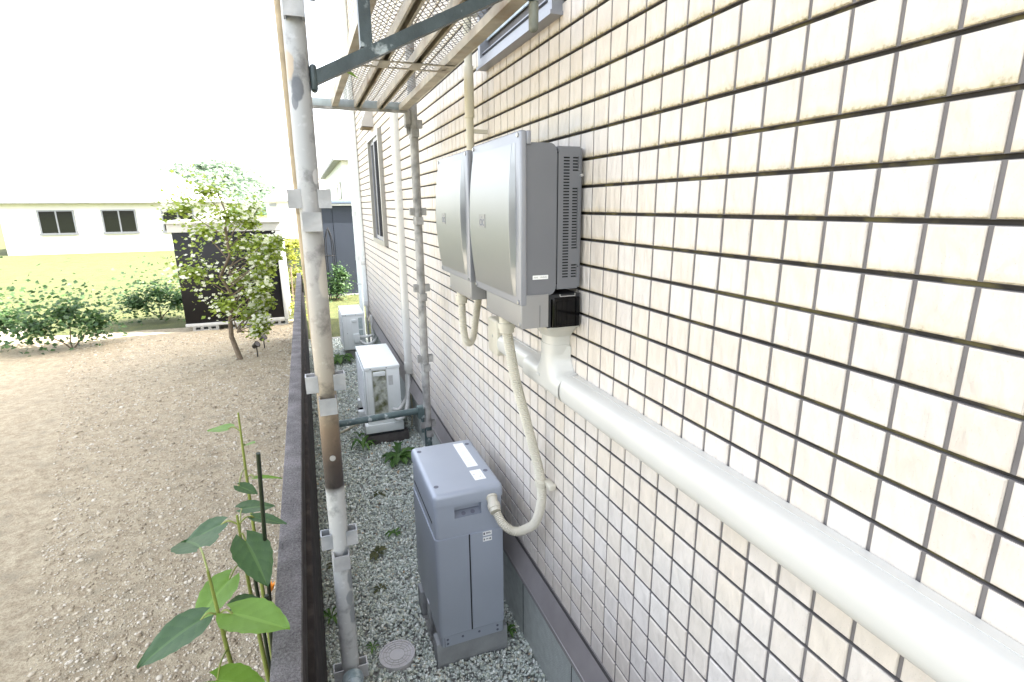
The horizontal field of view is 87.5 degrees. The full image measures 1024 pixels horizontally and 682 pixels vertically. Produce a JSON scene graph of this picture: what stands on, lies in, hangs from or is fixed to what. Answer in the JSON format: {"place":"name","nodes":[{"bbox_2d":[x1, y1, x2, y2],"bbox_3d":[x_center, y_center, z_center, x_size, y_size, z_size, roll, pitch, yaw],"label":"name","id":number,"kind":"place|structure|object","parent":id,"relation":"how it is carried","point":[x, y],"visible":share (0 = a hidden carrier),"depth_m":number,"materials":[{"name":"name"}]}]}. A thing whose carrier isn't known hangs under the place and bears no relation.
{"place":"outdoors","nodes":[
{"label":"outdoors","id":0,"kind":"place"},
{"bbox_2d":[0,325,26,344],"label":"paving","id":1,"kind":"structure","parent":0,"point":[4,339],"depth_m":8.76,"materials":[{"name":"white concrete"}]},
{"bbox_2d":[0,170,237,255],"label":"white house","id":2,"kind":"structure","parent":0,"point":[96,211],"depth_m":26.09,"materials":[{"name":"painted plaster"},{"name":"glass"}]},
{"bbox_2d":[36,210,78,235],"bbox_3d":[-21.547,-5.606,25.346,1.500,1.160,0.115,-6,15,-20],"label":"window","id":3,"kind":"structure","parent":2,"relation":"in","point":[51,222],"depth_m":25.35,"materials":[{"name":"black glass"}]},
{"bbox_2d":[100,209,139,233],"bbox_3d":[-19.213,-5.845,26.207,1.500,1.160,0.115,-6,15,-20],"label":"window","id":4,"kind":"structure","parent":2,"relation":"in","point":[122,221],"depth_m":26.21,"materials":[{"name":"black glass"}]},
{"bbox_2d":[160,209,193,232],"bbox_3d":[-16.878,-6.085,27.069,1.500,1.160,0.115,-6,15,-20],"label":"window","id":5,"kind":"structure","parent":2,"relation":"in","point":[172,217],"depth_m":26.94,"materials":[{"name":"white glass"}]},
{"bbox_2d":[0,319,292,681],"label":"soil","id":6,"kind":"structure","parent":0,"point":[32,407],"depth_m":4.04,"materials":[{"name":"beige soil"}]},
{"bbox_2d":[0,245,146,356],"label":"garden shrub","id":7,"kind":"object","parent":6,"relation":"on","point":[63,313],"visible":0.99,"depth_m":7.82,"materials":[{"name":"green plant"}]},
{"bbox_2d":[193,325,220,330],"bbox_3d":[-5.244,-0.233,9.197,0.390,0.094,0.200,-6,15,-20],"label":"concrete block","id":8,"kind":"object","parent":6,"relation":"on","point":[215,327],"depth_m":9.13,"materials":[{"name":"grey concrete"}]},
{"bbox_2d":[162,218,290,326],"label":"garden shed","id":9,"kind":"structure","parent":8,"relation":"on","point":[281,295],"depth_m":9.03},
{"bbox_2d":[172,231,284,323],"bbox_3d":[-4.774,-1.086,9.084,1.532,1.505,0.065,-6,15,-20],"label":"door","id":10,"kind":"structure","parent":9,"relation":"in","point":[201,308],"depth_m":9.00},
{"bbox_2d":[137,532,289,681],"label":"leafy plant","id":11,"kind":"object","parent":6,"relation":"on","point":[251,613],"visible":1,"depth_m":1.20,"materials":[{"name":"green plant"}]},
{"bbox_2d":[151,162,289,359],"bbox_3d":[-3.811,-0.993,7.068,1.660,2.636,1.133,-9,17,-31],"label":"dogwood tree","id":12,"kind":"object","parent":6,"relation":"on","point":[260,276],"visible":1,"depth_m":7.04,"materials":[{"name":"green plant"}]},
{"bbox_2d":[188,500,286,681],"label":"leafy plant","id":13,"kind":"object","parent":6,"relation":"on","point":[252,554],"visible":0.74,"depth_m":1.42,"materials":[{"name":"green plant"}]},
{"bbox_2d":[233,323,251,328],"bbox_3d":[-4.730,-0.285,9.387,0.390,0.094,0.200,-6,15,-20],"label":"concrete block","id":14,"kind":"object","parent":6,"relation":"on","point":[237,325],"depth_m":9.31,"materials":[{"name":"grey concrete"}]},
{"bbox_2d":[207,412,281,657],"bbox_3d":[-0.880,0.901,1.928,0.273,1.360,0.170,13,20,43],"label":"leafy plant","id":15,"kind":"object","parent":6,"relation":"on","point":[247,488],"visible":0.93,"depth_m":1.81,"materials":[{"name":"green plant"}]},
{"bbox_2d":[252,341,259,356],"bbox_3d":[-3.569,0.111,7.476,0.110,0.226,0.089,7,16,27],"label":"garden spotlight","id":16,"kind":"object","parent":6,"relation":"on","point":[255,344],"visible":1,"depth_m":7.44,"materials":[{"name":"grey metal"}]},
{"bbox_2d":[253,579,270,671],"bbox_3d":[-0.782,1.111,1.747,0.039,1.000,0.011,6,16,23],"label":"plant stake","id":17,"kind":"object","parent":6,"relation":"on","point":[264,634],"depth_m":1.71,"materials":[{"name":"plastic"}]},
{"bbox_2d":[259,334,266,347],"bbox_3d":[-3.662,0.007,7.888,0.110,0.226,0.089,7,16,27],"label":"garden spotlight","id":18,"kind":"object","parent":6,"relation":"on","point":[262,337],"visible":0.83,"depth_m":7.86,"materials":[{"name":"grey metal"}]},
{"bbox_2d":[256,452,271,600],"bbox_3d":[-0.726,0.934,1.628,0.011,1.402,0.300,-12,18,-38],"label":"plant stake","id":19,"kind":"object","parent":6,"relation":"on","point":[261,492],"visible":0.52,"depth_m":1.40,"materials":[{"name":"plastic"}]},
{"bbox_2d":[264,594,272,652],"bbox_3d":[-0.638,1.146,1.503,0.011,1.051,0.076,-14,19,-42],"label":"plant stake","id":20,"kind":"object","parent":6,"relation":"on","point":[266,596],"visible":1,"depth_m":1.38,"materials":[{"name":"plastic"}]},
{"bbox_2d":[265,319,288,324],"bbox_3d":[-4.217,-0.338,9.576,0.390,0.094,0.200,-6,15,-20],"label":"concrete block","id":21,"kind":"object","parent":6,"relation":"on","point":[282,322],"depth_m":9.52,"materials":[{"name":"grey concrete"}]},
{"bbox_2d":[270,273,327,681],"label":"boundary wall","id":22,"kind":"structure","parent":6,"relation":"on","point":[298,653],"depth_m":1.95,"materials":[{"name":"grey concrete"}]},
{"bbox_2d":[0,214,304,338],"bbox_3d":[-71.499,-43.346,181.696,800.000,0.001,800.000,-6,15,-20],"label":"ground","id":23,"kind":"structure","parent":0,"point":[21,268],"depth_m":16.64,"materials":[{"name":"green plant"}]},
{"bbox_2d":[0,256,51,351],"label":"garden shrub","id":24,"kind":"object","parent":23,"relation":"on","point":[3,329],"visible":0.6,"depth_m":7.90,"materials":[{"name":"green plant"}]},
{"bbox_2d":[102,249,185,325],"bbox_3d":[-6.730,-0.931,10.113,1.710,1.627,1.640,-6,15,-20],"label":"garden shrub","id":25,"kind":"object","parent":23,"relation":"on","point":[133,302],"visible":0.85,"depth_m":10.02,"materials":[{"name":"green plant"}]},
{"bbox_2d":[7,177,280,187],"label":"utility pole","id":26,"kind":"object","parent":23,"relation":"on","point":[207,182],"visible":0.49,"depth_m":51.97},
{"bbox_2d":[290,267,293,301],"bbox_3d":[-4.203,-0.964,10.242,0.053,0.901,0.028,-6,15,-20],"label":"garden stake","id":27,"kind":"object","parent":23,"relation":"on","point":[292,283],"visible":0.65,"depth_m":10.20,"materials":[{"name":"plant"}]},
{"bbox_2d":[284,238,304,299],"bbox_3d":[-4.327,-1.334,10.628,0.720,1.438,0.747,1,14,4],"label":"bush","id":28,"kind":"object","parent":23,"relation":"on","point":[295,245],"visible":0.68,"depth_m":10.52,"materials":[{"name":"yellow plant"}]},
{"bbox_2d":[288,295,307,315],"bbox_3d":[-3.913,-0.596,9.685,0.670,0.607,0.529,11,18,37],"label":"bush","id":29,"kind":"object","parent":23,"relation":"on","point":[291,305],"visible":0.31,"depth_m":9.68,"materials":[{"name":"yellow plant"}]},
{"bbox_2d":[321,200,362,296],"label":"dark outbuilding","id":30,"kind":"structure","parent":23,"relation":"on","point":[337,219],"depth_m":12.11,"materials":[{"name":"metal"}]},
{"bbox_2d":[346,0,1023,681],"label":"tiled house","id":31,"kind":"structure","parent":23,"relation":"on","point":[802,260],"depth_m":1.03,"materials":[{"name":"tile"}]},
{"bbox_2d":[335,0,365,334],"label":"downpipe","id":32,"kind":"object","parent":31,"relation":"attached to","point":[349,153],"visible":0.76,"depth_m":7.42,"materials":[{"name":"white plastic"}]},
{"bbox_2d":[340,0,369,342],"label":"drain pipe","id":33,"kind":"object","parent":31,"relation":"attached to","point":[355,160],"visible":0.93,"depth_m":7.26,"materials":[{"name":"white plastic"}]},
{"bbox_2d":[360,315,377,344],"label":"refrigerant pipes","id":34,"kind":"object","parent":31,"relation":"attached to","point":[372,335],"visible":0.91,"depth_m":7.11,"materials":[{"name":"white plastic"}]},
{"bbox_2d":[366,128,388,246],"bbox_3d":[-1.405,-1.581,5.606,0.058,1.110,0.880,-6,15,-20],"label":"window frame","id":35,"kind":"structure","parent":31,"relation":"in","point":[374,141],"depth_m":5.54,"materials":[{"name":"grey metal"}]},
{"bbox_2d":[390,112,412,425],"bbox_3d":[-0.944,-0.485,4.456,0.115,2.727,0.377,4,15,16],"label":"line cover","id":36,"kind":"object","parent":31,"relation":"attached to","point":[396,161],"visible":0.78,"depth_m":4.47,"materials":[{"name":"plastic"}]},
{"bbox_2d":[436,150,486,299],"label":"wall inverter","id":37,"kind":"structure","parent":31,"relation":"attached to","point":[453,206],"depth_m":2.08,"materials":[{"name":"silver metal"}]},
{"bbox_2d":[456,292,481,346],"bbox_3d":[-0.193,-0.129,2.378,0.140,0.320,0.076,-13,19,-41],"label":"flexible conduit","id":38,"kind":"object","parent":37,"relation":"hanging from","point":[461,299],"visible":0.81,"depth_m":2.37,"materials":[{"name":"beige plastic"}]},
{"bbox_2d":[463,13,486,150],"bbox_3d":[-0.166,-2.238,1.952,0.096,3.020,0.041,-6,15,-20],"label":"conduit pipe","id":39,"kind":"object","parent":31,"relation":"attached to","point":[471,131],"visible":0.7,"depth_m":2.24,"materials":[{"name":"beige plastic"}]},
{"bbox_2d":[476,0,564,70],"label":"window frame","id":40,"kind":"structure","parent":31,"relation":"in","point":[550,11],"depth_m":1.87,"materials":[{"name":"silver metal"}]},
{"bbox_2d":[470,130,582,328],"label":"wall inverter","id":41,"kind":"structure","parent":31,"relation":"attached to","point":[525,209],"depth_m":1.57,"materials":[{"name":"silver metal"}]},
{"bbox_2d":[486,317,555,535],"bbox_3d":[0.015,0.335,2.042,0.185,0.947,0.338,-6,15,-20],"label":"flexible conduit","id":42,"kind":"object","parent":41,"relation":"hanging from","point":[506,330],"visible":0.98,"depth_m":1.98,"materials":[{"name":"beige plastic"}]},
{"bbox_2d":[547,289,579,327],"bbox_3d":[0.112,-0.123,1.741,0.112,0.103,0.270,-6,15,-20],"label":"terminal cover","id":43,"kind":"object","parent":31,"relation":"attached to","point":[563,307],"visible":0.61,"depth_m":1.62,"materials":[{"name":"black plastic"}]},
{"bbox_2d":[488,316,1023,681],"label":"cable duct","id":44,"kind":"object","parent":31,"relation":"attached to","point":[934,635],"visible":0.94,"depth_m":0.89,"materials":[{"name":"plastic"}]},
{"bbox_2d":[0,0,350,195],"label":"sky","id":45,"kind":"structure","parent":0,"point":[110,85],"materials":[{"name":"white"}]},
{"bbox_2d":[181,169,266,213],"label":"hill","id":46,"kind":"structure","parent":0,"point":[237,180],"depth_m":188.54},
{"bbox_2d":[136,154,275,212],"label":"hill woodland","id":47,"kind":"object","parent":46,"relation":"on","point":[257,185],"visible":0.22,"depth_m":184.42,"materials":[{"name":"green plant"}]},
{"bbox_2d":[260,180,324,238],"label":"white house","id":48,"kind":"structure","parent":0,"point":[276,201],"depth_m":36.10,"materials":[{"name":"white paint"}]},
{"bbox_2d":[269,203,276,206],"bbox_3d":[-15.906,-9.048,35.580,0.450,0.220,0.045,-6,15,-20],"label":"window","id":49,"kind":"structure","parent":48,"relation":"in","point":[270,204],"depth_m":35.56,"materials":[{"name":"white"}]},
{"bbox_2d":[320,151,355,199],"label":"house","id":50,"kind":"structure","parent":0,"point":[335,175],"depth_m":19.03,"materials":[{"name":"paint"}]},
{"bbox_2d":[337,182,341,198],"bbox_3d":[-6.368,-5.534,19.723,0.040,0.570,1.600,-6,15,-20],"label":"window","id":51,"kind":"structure","parent":50,"relation":"in","point":[339,192],"depth_m":19.51,"materials":[{"name":"white metal"}]},
{"bbox_2d":[305,294,370,338],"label":"lawn","id":52,"kind":"structure","parent":0,"point":[333,307],"depth_m":10.76,"materials":[{"name":"green plant"}]},
{"bbox_2d":[324,228,338,299],"bbox_3d":[-3.966,-1.682,11.701,0.224,1.569,0.224,-6,15,-20],"label":"garden obelisk","id":53,"kind":"object","parent":52,"relation":"on","point":[327,255],"visible":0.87,"depth_m":11.63,"materials":[{"name":"black metal"}]},
{"bbox_2d":[327,261,355,302],"bbox_3d":[-3.799,-1.273,11.777,0.925,1.014,0.882,-6,15,-20],"label":"shrub","id":54,"kind":"object","parent":52,"relation":"on","point":[339,277],"visible":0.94,"depth_m":11.69,"materials":[{"name":"green plant"}]},
{"bbox_2d":[309,337,548,681],"bbox_3d":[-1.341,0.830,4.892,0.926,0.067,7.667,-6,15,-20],"label":"gravel","id":55,"kind":"structure","parent":0,"point":[488,674],"depth_m":3.05,"materials":[{"name":"grey gravel"}]},
{"bbox_2d":[273,0,312,352],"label":"scaffold post","id":56,"kind":"object","parent":55,"relation":"on","point":[278,17],"visible":0.16,"depth_m":2.77,"materials":[{"name":"beige metal"}]},
{"bbox_2d":[339,405,424,432],"bbox_3d":[-0.849,0.530,3.341,0.612,0.182,0.054,-6,15,-20],"label":"scaffold ledger","id":57,"kind":"object","parent":56,"relation":"attached to","point":[419,410],"visible":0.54,"depth_m":3.33,"materials":[{"name":"grey metal"}]},
{"bbox_2d":[280,0,368,681],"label":"scaffold post","id":58,"kind":"object","parent":55,"relation":"on","point":[308,197],"visible":0.97,"depth_m":1.31,"materials":[{"name":"silver metal"}]},
{"bbox_2d":[342,668,363,681],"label":"scaffold ledger","id":59,"kind":"object","parent":58,"relation":"attached to","point":[354,675],"visible":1,"depth_m":1.52,"materials":[{"name":"silver metal"}]},
{"bbox_2d":[309,0,538,92],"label":"scaffold bracket","id":60,"kind":"object","parent":58,"relation":"attached to","point":[369,50],"visible":1,"depth_m":1.23,"materials":[{"name":"grey metal"}]},
{"bbox_2d":[331,0,526,109],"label":"scaffold deck","id":61,"kind":"structure","parent":60,"relation":"attached to","point":[492,19],"depth_m":1.90,"materials":[{"name":"metal"}]},
{"bbox_2d":[323,606,336,623],"bbox_3d":[-0.903,1.359,2.662,0.139,0.048,0.095,7,16,27],"label":"weed","id":62,"kind":"object","parent":55,"relation":"on","point":[330,616],"visible":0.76,"depth_m":2.66,"materials":[{"name":"green plant"}]},
{"bbox_2d":[334,353,354,363],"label":"weed","id":63,"kind":"object","parent":55,"relation":"on","point":[338,358],"visible":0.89,"depth_m":6.98,"materials":[{"name":"green plant"}]},
{"bbox_2d":[340,424,359,433],"bbox_3d":[-1.496,0.801,4.937,0.042,0.038,0.408,9,17,34],"label":"drain hose","id":64,"kind":"object","parent":55,"relation":"on","point":[346,429],"visible":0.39,"depth_m":4.91,"materials":[{"name":"beige plastic"}]},
{"bbox_2d":[346,350,355,358],"bbox_3d":[-2.119,0.178,7.300,0.280,0.139,0.100,-6,15,-20],"label":"plinth block","id":65,"kind":"object","parent":55,"relation":"on","point":[352,352],"depth_m":7.22,"materials":[{"name":"concrete"}]},
{"bbox_2d":[338,304,365,350],"bbox_3d":[-2.210,-0.183,7.389,0.299,0.516,0.721,-6,15,-20],"label":"air conditioner","id":66,"kind":"object","parent":65,"relation":"on","point":[351,324],"visible":0.96,"depth_m":7.10,"materials":[{"name":"white metal"}]},
{"bbox_2d":[349,435,375,449],"bbox_3d":[-1.256,0.862,4.518,0.262,0.103,0.229,-6,15,-20],"label":"weed","id":67,"kind":"object","parent":55,"relation":"on","point":[362,443],"visible":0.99,"depth_m":4.51,"materials":[{"name":"green plant"}]},
{"bbox_2d":[366,640,378,652],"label":"weed","id":68,"kind":"object","parent":55,"relation":"on","point":[371,646],"visible":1,"depth_m":2.48,"materials":[{"name":"green plant"}]},
{"bbox_2d":[370,546,387,559],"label":"weed","id":69,"kind":"object","parent":55,"relation":"on","point":[375,554],"visible":1,"depth_m":3.16,"materials":[{"name":"green plant"}]},
{"bbox_2d":[373,490,385,496],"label":"weed","id":70,"kind":"object","parent":55,"relation":"on","point":[381,493],"visible":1,"depth_m":3.81,"materials":[{"name":"green plant"}]},
{"bbox_2d":[373,583,387,593],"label":"weed","id":71,"kind":"object","parent":55,"relation":"on","point":[380,585],"visible":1,"depth_m":2.87,"materials":[{"name":"green plant"}]},
{"bbox_2d":[365,427,408,445],"bbox_3d":[-1.092,0.848,4.696,0.365,0.104,0.095,-6,15,-20],"label":"plinth block","id":72,"kind":"object","parent":55,"relation":"on","point":[395,436],"depth_m":4.66,"materials":[{"name":"grey concrete"}]},
{"bbox_2d":[355,343,403,436],"bbox_3d":[-1.252,0.423,4.918,0.350,0.610,0.798,-6,15,-20],"label":"air conditioner","id":73,"kind":"object","parent":72,"relation":"on","point":[378,375],"visible":0.97,"depth_m":4.60,"materials":[{"name":"white metal"}]},
{"bbox_2d":[385,527,401,536],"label":"weed","id":74,"kind":"object","parent":55,"relation":"on","point":[394,532],"visible":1,"depth_m":3.33,"materials":[{"name":"green plant"}]},
{"bbox_2d":[379,639,414,673],"bbox_3d":[-0.526,1.447,2.451,0.162,0.038,0.162,-6,15,-20],"label":"drain cover","id":75,"kind":"object","parent":55,"relation":"on","point":[396,655],"visible":0.98,"depth_m":2.44,"materials":[{"name":"plastic"}]},
{"bbox_2d":[381,441,414,466],"bbox_3d":[-0.912,0.911,4.314,0.315,0.102,0.295,9,17,34],"label":"weed","id":76,"kind":"object","parent":55,"relation":"on","point":[398,454],"visible":0.97,"depth_m":4.29,"materials":[{"name":"green plant"}]},
{"bbox_2d":[403,0,435,446],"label":"scaffold post","id":77,"kind":"object","parent":55,"relation":"on","point":[421,288],"visible":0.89,"depth_m":3.19,"materials":[{"name":"grey metal"}]},
{"bbox_2d":[312,97,410,133],"bbox_3d":[-0.851,-1.218,2.894,0.598,0.161,0.065,-6,15,-20],"label":"scaffold ledger","id":78,"kind":"object","parent":77,"relation":"attached to","point":[343,104],"visible":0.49,"depth_m":2.88,"materials":[{"name":"metal"}]},
{"bbox_2d":[418,583,506,669],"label":"concrete block","id":79,"kind":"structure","parent":55,"relation":"on","point":[466,651],"depth_m":2.43,"materials":[{"name":"grey concrete"}]},
{"bbox_2d":[411,440,503,647],"bbox_3d":[-0.263,0.968,2.524,0.307,0.846,0.497,-6,15,-20],"label":"battery cabinet","id":80,"kind":"object","parent":79,"relation":"on","point":[459,535],"visible":0.98,"depth_m":2.31,"materials":[{"name":"grey metal"}]},
{"bbox_2d":[506,622,516,636],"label":"weed","id":81,"kind":"object","parent":55,"relation":"on","point":[511,629],"visible":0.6,"depth_m":2.57,"materials":[{"name":"green plant"}]}
]}

